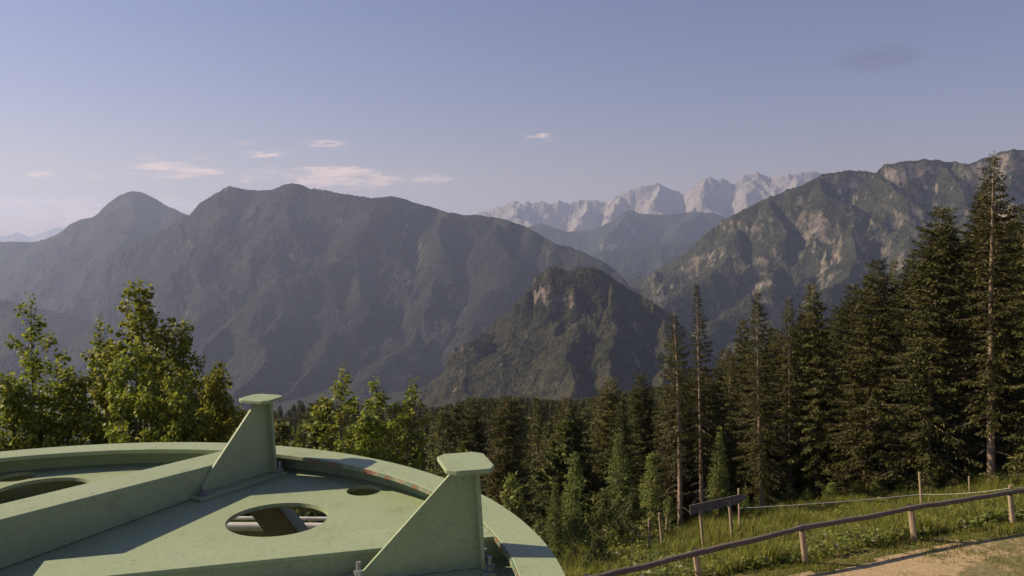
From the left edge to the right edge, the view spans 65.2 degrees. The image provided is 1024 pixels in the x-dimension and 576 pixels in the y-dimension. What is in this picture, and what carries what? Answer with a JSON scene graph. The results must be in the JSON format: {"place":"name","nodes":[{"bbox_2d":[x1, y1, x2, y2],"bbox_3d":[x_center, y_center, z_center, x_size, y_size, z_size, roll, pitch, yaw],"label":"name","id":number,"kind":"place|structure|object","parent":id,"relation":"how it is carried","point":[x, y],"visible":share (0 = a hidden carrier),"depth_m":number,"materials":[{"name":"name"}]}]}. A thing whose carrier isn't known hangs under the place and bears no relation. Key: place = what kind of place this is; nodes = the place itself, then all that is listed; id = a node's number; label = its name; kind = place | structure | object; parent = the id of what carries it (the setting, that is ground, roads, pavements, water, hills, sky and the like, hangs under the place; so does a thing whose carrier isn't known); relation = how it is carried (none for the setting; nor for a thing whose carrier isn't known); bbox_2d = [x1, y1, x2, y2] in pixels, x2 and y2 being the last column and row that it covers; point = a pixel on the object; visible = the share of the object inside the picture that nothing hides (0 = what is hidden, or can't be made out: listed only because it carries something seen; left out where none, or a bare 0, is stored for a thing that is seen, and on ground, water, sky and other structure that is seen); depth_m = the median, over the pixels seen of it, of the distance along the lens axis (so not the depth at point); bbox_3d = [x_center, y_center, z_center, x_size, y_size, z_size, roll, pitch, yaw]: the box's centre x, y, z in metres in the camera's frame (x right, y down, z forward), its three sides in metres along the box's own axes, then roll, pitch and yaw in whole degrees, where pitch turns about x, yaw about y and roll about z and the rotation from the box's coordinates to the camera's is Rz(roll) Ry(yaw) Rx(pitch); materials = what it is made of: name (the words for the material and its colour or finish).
{"place":"outdoors","nodes":[
{"label":"outdoors","id":0,"kind":"place"},
{"bbox_2d":[0,227,62,241],"bbox_3d":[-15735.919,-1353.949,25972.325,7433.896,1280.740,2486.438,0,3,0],"label":"mountain","id":1,"kind":"structure","parent":0,"point":[17,237],"depth_m":25843.30,"materials":[{"name":"stone"}]},
{"bbox_2d":[0,299,150,415],"bbox_3d":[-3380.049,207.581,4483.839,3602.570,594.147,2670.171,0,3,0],"label":"hills","id":2,"kind":"structure","parent":0,"point":[73,336],"depth_m":4727.45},
{"bbox_2d":[0,191,188,326],"bbox_3d":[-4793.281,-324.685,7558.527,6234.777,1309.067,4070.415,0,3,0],"label":"mountain","id":3,"kind":"structure","parent":0,"point":[64,271],"depth_m":7694.30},
{"bbox_2d":[226,507,327,536],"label":"lift tower","id":4,"kind":"structure","parent":0,"point":[276,521],"depth_m":4.32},
{"bbox_2d":[0,394,565,575],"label":"bullwheel","id":5,"kind":"object","parent":4,"relation":"on","point":[151,509],"visible":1,"depth_m":3.28,"materials":[{"name":"green paint"}]},
{"bbox_2d":[106,183,634,412],"bbox_3d":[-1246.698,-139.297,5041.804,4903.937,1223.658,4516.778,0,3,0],"label":"mountain","id":6,"kind":"structure","parent":0,"point":[304,290],"depth_m":5246.65,"materials":[{"name":"stone"}]},
{"bbox_2d":[0,370,1023,575],"bbox_3d":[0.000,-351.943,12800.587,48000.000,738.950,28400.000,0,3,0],"label":"ground","id":7,"kind":"structure","parent":0,"point":[399,396],"depth_m":24.79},
{"bbox_2d":[0,292,72,445],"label":"maple tree","id":8,"kind":"object","parent":7,"relation":"on","point":[33,366],"visible":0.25,"depth_m":15.57,"materials":[{"name":"green plant"}]},
{"bbox_2d":[0,372,77,451],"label":"maple tree","id":9,"kind":"object","parent":7,"relation":"on","point":[12,408],"visible":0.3,"depth_m":14.43,"materials":[{"name":"green plant"}]},
{"bbox_2d":[7,363,132,449],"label":"maple tree","id":10,"kind":"object","parent":7,"relation":"on","point":[66,396],"visible":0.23,"depth_m":14.86,"materials":[{"name":"green plant"}]},
{"bbox_2d":[87,312,129,440],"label":"maple tree","id":11,"kind":"object","parent":7,"relation":"on","point":[104,384],"visible":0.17,"depth_m":16.26,"materials":[{"name":"green plant"}]},
{"bbox_2d":[94,336,198,443],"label":"maple tree","id":12,"kind":"object","parent":7,"relation":"on","point":[138,397],"visible":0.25,"depth_m":14.52,"materials":[{"name":"green plant"}]},
{"bbox_2d":[50,278,245,444],"bbox_3d":[-7.775,4.111,16.689,4.182,8.643,4.325,0,3,-1],"label":"maple tree","id":13,"kind":"object","parent":7,"relation":"on","point":[155,338],"visible":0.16,"depth_m":16.31,"materials":[{"name":"green plant"}]},
{"bbox_2d":[134,369,232,520],"bbox_3d":[-6.046,4.845,14.379,3.298,6.810,2.514,0,3,-2],"label":"maple tree","id":14,"kind":"object","parent":7,"relation":"on","point":[187,429],"visible":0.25,"depth_m":14.18,"materials":[{"name":"green plant"}]},
{"bbox_2d":[142,319,247,440],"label":"maple tree","id":15,"kind":"object","parent":7,"relation":"on","point":[185,341],"visible":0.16,"depth_m":15.99,"materials":[{"name":"green plant"}]},
{"bbox_2d":[193,361,236,442],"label":"maple tree","id":16,"kind":"object","parent":7,"relation":"on","point":[224,414],"visible":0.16,"depth_m":15.26,"materials":[{"name":"green plant"}]},
{"bbox_2d":[274,418,294,446],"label":"broadleaf tree","id":17,"kind":"object","parent":7,"relation":"on","point":[283,426],"visible":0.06,"depth_m":53.23,"materials":[{"name":"green plant"}]},
{"bbox_2d":[291,421,305,514],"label":"spruce tree","id":18,"kind":"object","parent":7,"relation":"on","point":[299,436],"visible":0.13,"depth_m":22.24,"materials":[{"name":"green plant"}]},
{"bbox_2d":[297,511,327,522],"bbox_3d":[-3.072,5.856,13.641,1.932,4.838,2.668,0,3,-5],"label":"leafy shrub","id":19,"kind":"object","parent":7,"relation":"on","point":[307,513],"visible":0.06,"depth_m":13.55,"materials":[{"name":"green plant"}]},
{"bbox_2d":[276,399,353,514],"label":"broadleaf tree","id":20,"kind":"object","parent":7,"relation":"on","point":[315,443],"visible":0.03,"depth_m":42.06,"materials":[{"name":"green plant"}]},
{"bbox_2d":[299,364,374,516],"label":"maple tree","id":21,"kind":"object","parent":7,"relation":"on","point":[339,416],"visible":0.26,"depth_m":17.10,"materials":[{"name":"green plant"}]},
{"bbox_2d":[334,409,421,468],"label":"maple tree","id":22,"kind":"object","parent":7,"relation":"on","point":[367,443],"visible":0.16,"depth_m":16.13,"materials":[{"name":"green plant"}]},
{"bbox_2d":[342,376,423,469],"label":"maple tree","id":23,"kind":"object","parent":7,"relation":"on","point":[379,398],"visible":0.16,"depth_m":17.60,"materials":[{"name":"green plant"}]},
{"bbox_2d":[376,378,439,475],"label":"maple tree","id":24,"kind":"object","parent":7,"relation":"on","point":[409,426],"visible":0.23,"depth_m":17.32,"materials":[{"name":"green plant"}]},
{"bbox_2d":[396,429,434,474],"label":"broadleaf tree","id":25,"kind":"object","parent":7,"relation":"on","point":[414,457],"visible":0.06,"depth_m":54.37,"materials":[{"name":"green plant"}]},
{"bbox_2d":[424,433,439,472],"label":"spruce tree","id":26,"kind":"object","parent":7,"relation":"on","point":[431,445],"visible":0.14,"depth_m":65.49,"materials":[{"name":"green plant"}]},
{"bbox_2d":[431,410,458,477],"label":"spruce tree","id":27,"kind":"object","parent":7,"relation":"on","point":[451,438],"visible":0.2,"depth_m":44.93,"materials":[{"name":"green plant"}]},
{"bbox_2d":[443,404,465,453],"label":"spruce tree","id":28,"kind":"object","parent":7,"relation":"on","point":[455,417],"visible":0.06,"depth_m":80.27,"materials":[{"name":"green plant"}]},
{"bbox_2d":[451,396,496,496],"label":"spruce tree","id":29,"kind":"object","parent":7,"relation":"on","point":[474,433],"visible":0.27,"depth_m":44.48,"materials":[{"name":"green plant"}]},
{"bbox_2d":[273,381,724,455],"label":"wood","id":30,"kind":"object","parent":7,"relation":"on","point":[549,407],"visible":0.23,"depth_m":386.06,"materials":[{"name":"plant"}]},
{"bbox_2d":[489,471,529,526],"bbox_3d":[-0.213,8.035,26.391,2.055,3.918,1.488,1,3,15],"label":"leafy shrub","id":31,"kind":"object","parent":7,"relation":"on","point":[514,489],"visible":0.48,"depth_m":26.28,"materials":[{"name":"green plant"}]},
{"bbox_2d":[480,394,540,528],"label":"spruce tree","id":32,"kind":"object","parent":7,"relation":"on","point":[510,452],"visible":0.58,"depth_m":40.15,"materials":[{"name":"green plant"}]},
{"bbox_2d":[490,397,535,522],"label":"spruce tree","id":33,"kind":"object","parent":7,"relation":"on","point":[521,452],"visible":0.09,"depth_m":64.79,"materials":[{"name":"green plant"}]},
{"bbox_2d":[495,405,535,515],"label":"spruce tree","id":34,"kind":"object","parent":7,"relation":"on","point":[523,419],"visible":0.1,"depth_m":78.32,"materials":[{"name":"green plant"}]},
{"bbox_2d":[519,435,535,523],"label":"spruce tree","id":35,"kind":"object","parent":7,"relation":"on","point":[528,453],"visible":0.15,"depth_m":73.68,"materials":[{"name":"green plant"}]},
{"bbox_2d":[521,396,544,530],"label":"spruce tree","id":36,"kind":"object","parent":7,"relation":"on","point":[537,419],"visible":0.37,"depth_m":62.82,"materials":[{"name":"green plant"}]},
{"bbox_2d":[532,520,548,546],"bbox_3d":[0.687,8.205,24.432,1.265,2.194,0.916,1,3,12],"label":"leafy shrub","id":37,"kind":"object","parent":7,"relation":"on","point":[539,527],"visible":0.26,"depth_m":24.37,"materials":[{"name":"green plant"}]},
{"bbox_2d":[526,423,556,529],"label":"spruce tree","id":38,"kind":"object","parent":7,"relation":"on","point":[539,502],"visible":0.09,"depth_m":59.43,"materials":[{"name":"green plant"}]},
{"bbox_2d":[526,422,564,535],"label":"spruce tree","id":39,"kind":"object","parent":7,"relation":"on","point":[546,441],"visible":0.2,"depth_m":49.07,"materials":[{"name":"green plant"}]},
{"bbox_2d":[531,434,563,537],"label":"spruce tree","id":40,"kind":"object","parent":7,"relation":"on","point":[543,496],"visible":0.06,"depth_m":46.34,"materials":[{"name":"green plant"}]},
{"bbox_2d":[543,482,569,557],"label":"young conifer","id":41,"kind":"object","parent":7,"relation":"on","point":[554,541],"visible":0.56,"depth_m":29.41,"materials":[{"name":"plant"}]},
{"bbox_2d":[536,397,599,539],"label":"spruce tree","id":42,"kind":"object","parent":7,"relation":"on","point":[572,411],"visible":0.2,"depth_m":44.22,"materials":[{"name":"green plant"}]},
{"bbox_2d":[531,417,608,540],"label":"spruce tree","id":43,"kind":"object","parent":7,"relation":"on","point":[569,444],"visible":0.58,"depth_m":43.21,"materials":[{"name":"green plant"}]},
{"bbox_2d":[553,508,591,558],"bbox_3d":[2.179,8.463,26.625,1.576,2.454,1.141,0,3,7],"label":"leafy shrub","id":44,"kind":"object","parent":7,"relation":"on","point":[573,520],"visible":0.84,"depth_m":26.49,"materials":[{"name":"green plant"}]},
{"bbox_2d":[556,452,596,547],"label":"young conifer","id":45,"kind":"object","parent":7,"relation":"on","point":[572,488],"visible":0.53,"depth_m":33.43,"materials":[{"name":"plant"}]},
{"bbox_2d":[582,535,611,574],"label":"leafy shrub","id":46,"kind":"object","parent":7,"relation":"on","point":[597,547],"visible":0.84,"depth_m":23.41,"materials":[{"name":"green plant"}]},
{"bbox_2d":[582,489,629,550],"bbox_3d":[3.487,8.856,29.676,1.681,3.004,1.218,0,3,0],"label":"leafy shrub","id":47,"kind":"object","parent":7,"relation":"on","point":[601,515],"visible":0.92,"depth_m":29.49,"materials":[{"name":"green plant"}]},
{"bbox_2d":[581,377,643,533],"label":"spruce tree","id":48,"kind":"object","parent":7,"relation":"on","point":[604,427],"visible":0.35,"depth_m":46.16,"materials":[{"name":"green plant"}]},
{"bbox_2d":[588,405,644,530],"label":"spruce tree","id":49,"kind":"object","parent":7,"relation":"on","point":[609,445],"visible":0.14,"depth_m":45.31,"materials":[{"name":"green plant"}]},
{"bbox_2d":[594,433,641,545],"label":"young conifer","id":50,"kind":"object","parent":7,"relation":"on","point":[622,479],"visible":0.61,"depth_m":34.44,"materials":[{"name":"plant"}]},
{"bbox_2d":[591,396,648,531],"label":"spruce tree","id":51,"kind":"object","parent":7,"relation":"on","point":[618,425],"visible":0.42,"depth_m":41.69,"materials":[{"name":"green plant"}]},
{"bbox_2d":[614,492,655,545],"bbox_3d":[4.900,9.307,31.652,1.634,2.588,1.183,1,3,18],"label":"leafy shrub","id":52,"kind":"object","parent":7,"relation":"on","point":[630,503],"visible":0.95,"depth_m":31.50,"materials":[{"name":"green plant"}]},
{"bbox_2d":[624,373,665,530],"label":"spruce tree","id":53,"kind":"object","parent":7,"relation":"on","point":[642,409],"visible":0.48,"depth_m":50.41,"materials":[{"name":"green plant"}]},
{"bbox_2d":[634,451,666,534],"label":"young conifer","id":54,"kind":"object","parent":7,"relation":"on","point":[650,510],"visible":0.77,"depth_m":36.42,"materials":[{"name":"plant"}]},
{"bbox_2d":[657,496,682,531],"bbox_3d":[7.091,10.334,35.730,1.107,2.241,0.802,0,3,-2],"label":"leafy shrub","id":55,"kind":"object","parent":7,"relation":"on","point":[669,505],"visible":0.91,"depth_m":35.60,"materials":[{"name":"green plant"}]},
{"bbox_2d":[649,343,692,528],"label":"spruce tree","id":56,"kind":"object","parent":7,"relation":"on","point":[669,453],"visible":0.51,"depth_m":48.21,"materials":[{"name":"green plant"}]},
{"bbox_2d":[657,374,695,529],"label":"spruce tree","id":57,"kind":"object","parent":7,"relation":"on","point":[675,524],"visible":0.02,"depth_m":56.70,"materials":[{"name":"green plant"}]},
{"bbox_2d":[652,311,703,527],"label":"spruce tree","id":58,"kind":"object","parent":7,"relation":"on","point":[679,430],"visible":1,"depth_m":40.27,"materials":[{"name":"green plant"}]},
{"bbox_2d":[669,367,719,524],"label":"spruce tree","id":59,"kind":"object","parent":7,"relation":"on","point":[687,502],"visible":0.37,"depth_m":50.55,"materials":[{"name":"green plant"}]},
{"bbox_2d":[676,375,730,516],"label":"spruce tree","id":60,"kind":"object","parent":7,"relation":"on","point":[714,395],"visible":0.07,"depth_m":53.84,"materials":[{"name":"green plant"}]},
{"bbox_2d":[686,284,722,517],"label":"spruce tree","id":61,"kind":"object","parent":7,"relation":"on","point":[701,455],"visible":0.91,"depth_m":41.26,"materials":[{"name":"green plant"}]},
{"bbox_2d":[689,494,747,547],"bbox_3d":[7.036,8.200,27.263,2.128,2.276,0.136,-1,3,-11],"label":"signpost","id":62,"kind":"object","parent":7,"relation":"on","point":[700,508],"visible":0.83,"depth_m":27.20,"materials":[{"name":"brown wood"}]},
{"bbox_2d":[704,426,735,518],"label":"young conifer","id":63,"kind":"object","parent":7,"relation":"on","point":[720,491],"visible":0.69,"depth_m":42.48,"materials":[{"name":"plant"}]},
{"bbox_2d":[710,347,739,513],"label":"spruce tree","id":64,"kind":"object","parent":7,"relation":"on","point":[721,373],"visible":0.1,"depth_m":60.13,"materials":[{"name":"green plant"}]},
{"bbox_2d":[706,354,746,506],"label":"spruce tree","id":65,"kind":"object","parent":7,"relation":"on","point":[727,416],"visible":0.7,"depth_m":50.10,"materials":[{"name":"green plant"}]},
{"bbox_2d":[718,366,755,511],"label":"spruce tree","id":66,"kind":"object","parent":7,"relation":"on","point":[735,439],"visible":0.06,"depth_m":57.48,"materials":[{"name":"green plant"}]},
{"bbox_2d":[725,319,762,514],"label":"spruce tree","id":67,"kind":"object","parent":7,"relation":"on","point":[740,381],"visible":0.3,"depth_m":53.43,"materials":[{"name":"green plant"}]},
{"bbox_2d":[730,289,790,509],"bbox_3d":[14.002,6.549,45.009,3.409,13.085,3.371,1,3,21],"label":"spruce tree","id":68,"kind":"object","parent":7,"relation":"on","point":[756,442],"visible":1,"depth_m":44.34,"materials":[{"name":"green plant"}]},
{"bbox_2d":[751,487,775,511],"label":"sapling conifer","id":69,"kind":"object","parent":7,"relation":"on","point":[768,498],"visible":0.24,"depth_m":45.64,"materials":[{"name":"plant"}]},
{"bbox_2d":[740,374,787,512],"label":"spruce tree","id":70,"kind":"object","parent":7,"relation":"on","point":[776,495],"visible":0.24,"depth_m":52.31,"materials":[{"name":"green plant"}]},
{"bbox_2d":[756,327,783,488],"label":"spruce tree","id":71,"kind":"object","parent":7,"relation":"on","point":[773,330],"visible":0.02,"depth_m":61.80,"materials":[{"name":"green plant"}]},
{"bbox_2d":[756,333,807,505],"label":"spruce tree","id":72,"kind":"object","parent":7,"relation":"on","point":[776,363],"visible":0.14,"depth_m":55.79,"materials":[{"name":"green plant"}]},
{"bbox_2d":[544,469,1023,575],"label":"meadow grass","id":73,"kind":"structure","parent":7,"relation":"on","point":[713,535],"depth_m":26.34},
{"bbox_2d":[775,482,798,504],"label":"sapling conifer","id":74,"kind":"object","parent":7,"relation":"on","point":[789,486],"visible":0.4,"depth_m":44.62,"materials":[{"name":"plant"}]},
{"bbox_2d":[767,295,811,502],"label":"spruce tree","id":75,"kind":"object","parent":7,"relation":"on","point":[789,411],"visible":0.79,"depth_m":50.05,"materials":[{"name":"green plant"}]},
{"bbox_2d":[572,477,1023,575],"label":"meadow herbs","id":76,"kind":"object","parent":7,"relation":"on","point":[844,538],"visible":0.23,"depth_m":24.88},
{"bbox_2d":[780,313,823,501],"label":"spruce tree","id":77,"kind":"object","parent":7,"relation":"on","point":[804,479],"visible":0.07,"depth_m":56.01,"materials":[{"name":"green plant"}]},
{"bbox_2d":[583,488,1023,575],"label":"wooden fence","id":78,"kind":"object","parent":7,"relation":"on","point":[695,553],"visible":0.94,"depth_m":22.38,"materials":[{"name":"brown wood"}]},
{"bbox_2d":[781,284,846,501],"bbox_3d":[18.678,7.223,49.566,4.262,15.071,4.219,-2,3,11],"label":"spruce tree","id":79,"kind":"object","parent":7,"relation":"on","point":[818,390],"visible":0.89,"depth_m":49.14,"materials":[{"name":"green plant"}]},
{"bbox_2d":[818,482,838,500],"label":"sapling conifer","id":80,"kind":"object","parent":7,"relation":"on","point":[832,489],"visible":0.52,"depth_m":45.64,"materials":[{"name":"green plant"}]},
{"bbox_2d":[818,315,861,498],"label":"spruce tree","id":81,"kind":"object","parent":7,"relation":"on","point":[837,335],"visible":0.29,"depth_m":53.12,"materials":[{"name":"green plant"}]},
{"bbox_2d":[821,343,866,497],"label":"spruce tree","id":82,"kind":"object","parent":7,"relation":"on","point":[840,421],"visible":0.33,"depth_m":48.22,"materials":[{"name":"green plant"}]},
{"bbox_2d":[821,299,866,481],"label":"spruce tree","id":83,"kind":"object","parent":7,"relation":"on","point":[847,325],"visible":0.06,"depth_m":58.60,"materials":[{"name":"green plant"}]},
{"bbox_2d":[818,283,885,480],"bbox_3d":[25.966,9.377,60.764,6.036,19.585,6.197,0,3,36],"label":"spruce tree","id":84,"kind":"object","parent":7,"relation":"on","point":[850,288],"visible":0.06,"depth_m":60.41,"materials":[{"name":"green plant"}]},
{"bbox_2d":[842,480,868,498],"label":"sapling conifer","id":85,"kind":"object","parent":7,"relation":"on","point":[858,489],"visible":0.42,"depth_m":44.64,"materials":[{"name":"plant"}]},
{"bbox_2d":[819,257,914,497],"bbox_3d":[20.768,6.169,46.536,5.157,15.914,5.294,1,3,-22],"label":"spruce tree","id":86,"kind":"object","parent":7,"relation":"on","point":[864,450],"visible":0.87,"depth_m":46.00,"materials":[{"name":"green plant"}]},
{"bbox_2d":[866,477,890,493],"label":"sapling conifer","id":87,"kind":"object","parent":7,"relation":"on","point":[878,485],"visible":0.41,"depth_m":44.61,"materials":[{"name":"green plant"}]},
{"bbox_2d":[851,317,907,489],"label":"spruce tree","id":88,"kind":"object","parent":7,"relation":"on","point":[893,341],"visible":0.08,"depth_m":50.09,"materials":[{"name":"green plant"}]},
{"bbox_2d":[738,472,1021,528],"bbox_3d":[16.421,8.270,30.356,13.484,4.085,7.603,-1,4,-24],"label":"wire fence","id":89,"kind":"object","parent":7,"relation":"on","point":[919,494],"visible":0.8,"depth_m":31.92,"materials":[{"name":"brown wood"}]},
{"bbox_2d":[878,257,919,484],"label":"spruce tree","id":90,"kind":"object","parent":7,"relation":"on","point":[893,281],"visible":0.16,"depth_m":50.67,"materials":[{"name":"green plant"}]},
{"bbox_2d":[888,252,935,487],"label":"spruce tree","id":91,"kind":"object","parent":7,"relation":"on","point":[906,306],"visible":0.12,"depth_m":56.39,"materials":[{"name":"green plant"}]},
{"bbox_2d":[865,206,986,499],"bbox_3d":[22.423,4.256,42.659,5.986,17.310,6.145,6,6,43],"label":"spruce tree","id":92,"kind":"object","parent":7,"relation":"on","point":[917,388],"visible":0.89,"depth_m":41.98,"materials":[{"name":"green plant"}]},
{"bbox_2d":[914,213,974,477],"bbox_3d":[27.228,3.918,49.950,3.907,17.445,3.864,1,3,21],"label":"spruce tree","id":93,"kind":"object","parent":7,"relation":"on","point":[950,458],"visible":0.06,"depth_m":49.06,"materials":[{"name":"green plant"}]},
{"bbox_2d":[931,181,1023,477],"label":"spruce tree","id":94,"kind":"object","parent":7,"relation":"on","point":[975,453],"visible":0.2,"depth_m":46.06,"materials":[{"name":"green plant"}]},
{"bbox_2d":[933,150,1023,482],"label":"spruce tree","id":95,"kind":"object","parent":7,"relation":"on","point":[993,426],"visible":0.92,"depth_m":40.02,"materials":[{"name":"green plant"}]},
{"bbox_2d":[974,233,1023,479],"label":"spruce tree","id":96,"kind":"object","parent":7,"relation":"on","point":[1018,454],"visible":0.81,"depth_m":39.42,"materials":[{"name":"green plant"}]},
{"bbox_2d":[978,230,1023,472],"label":"spruce tree","id":97,"kind":"object","parent":7,"relation":"on","point":[1013,263],"visible":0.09,"depth_m":49.68,"materials":[{"name":"green plant"}]},
{"bbox_2d":[979,204,1023,469],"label":"spruce tree","id":98,"kind":"object","parent":7,"relation":"on","point":[1020,213],"visible":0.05,"depth_m":57.21,"materials":[{"name":"green plant"}]},
{"bbox_2d":[0,0,1023,236],"label":"sky","id":99,"kind":"structure","parent":0,"point":[463,107],"materials":[{"name":"blue"}]},
{"bbox_2d":[396,266,731,413],"bbox_3d":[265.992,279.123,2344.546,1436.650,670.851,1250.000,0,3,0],"label":"hills","id":100,"kind":"structure","parent":0,"point":[555,333],"depth_m":2428.56,"materials":[{"name":"stone"}]},
{"bbox_2d":[529,209,726,255],"bbox_3d":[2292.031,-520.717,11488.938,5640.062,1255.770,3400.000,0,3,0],"label":"hills","id":101,"kind":"structure","parent":0,"point":[628,229],"depth_m":11734.84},
{"bbox_2d":[591,240,697,284],"bbox_3d":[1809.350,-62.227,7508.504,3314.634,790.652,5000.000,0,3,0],"label":"hills","id":102,"kind":"structure","parent":0,"point":[632,265],"depth_m":9059.28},
{"bbox_2d":[476,171,822,231],"bbox_3d":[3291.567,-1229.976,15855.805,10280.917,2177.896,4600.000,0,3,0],"label":"mountain","id":103,"kind":"structure","parent":0,"point":[721,197],"depth_m":15838.14,"materials":[{"name":"stone"}]},
{"bbox_2d":[629,149,1023,371],"bbox_3d":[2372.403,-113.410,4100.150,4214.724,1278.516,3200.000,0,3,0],"label":"mountain","id":104,"kind":"structure","parent":0,"point":[830,235],"depth_m":4310.53,"materials":[{"name":"stone"}]},
{"bbox_2d":[789,533,1023,575],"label":"path","id":105,"kind":"structure","parent":0,"point":[930,566],"depth_m":22.27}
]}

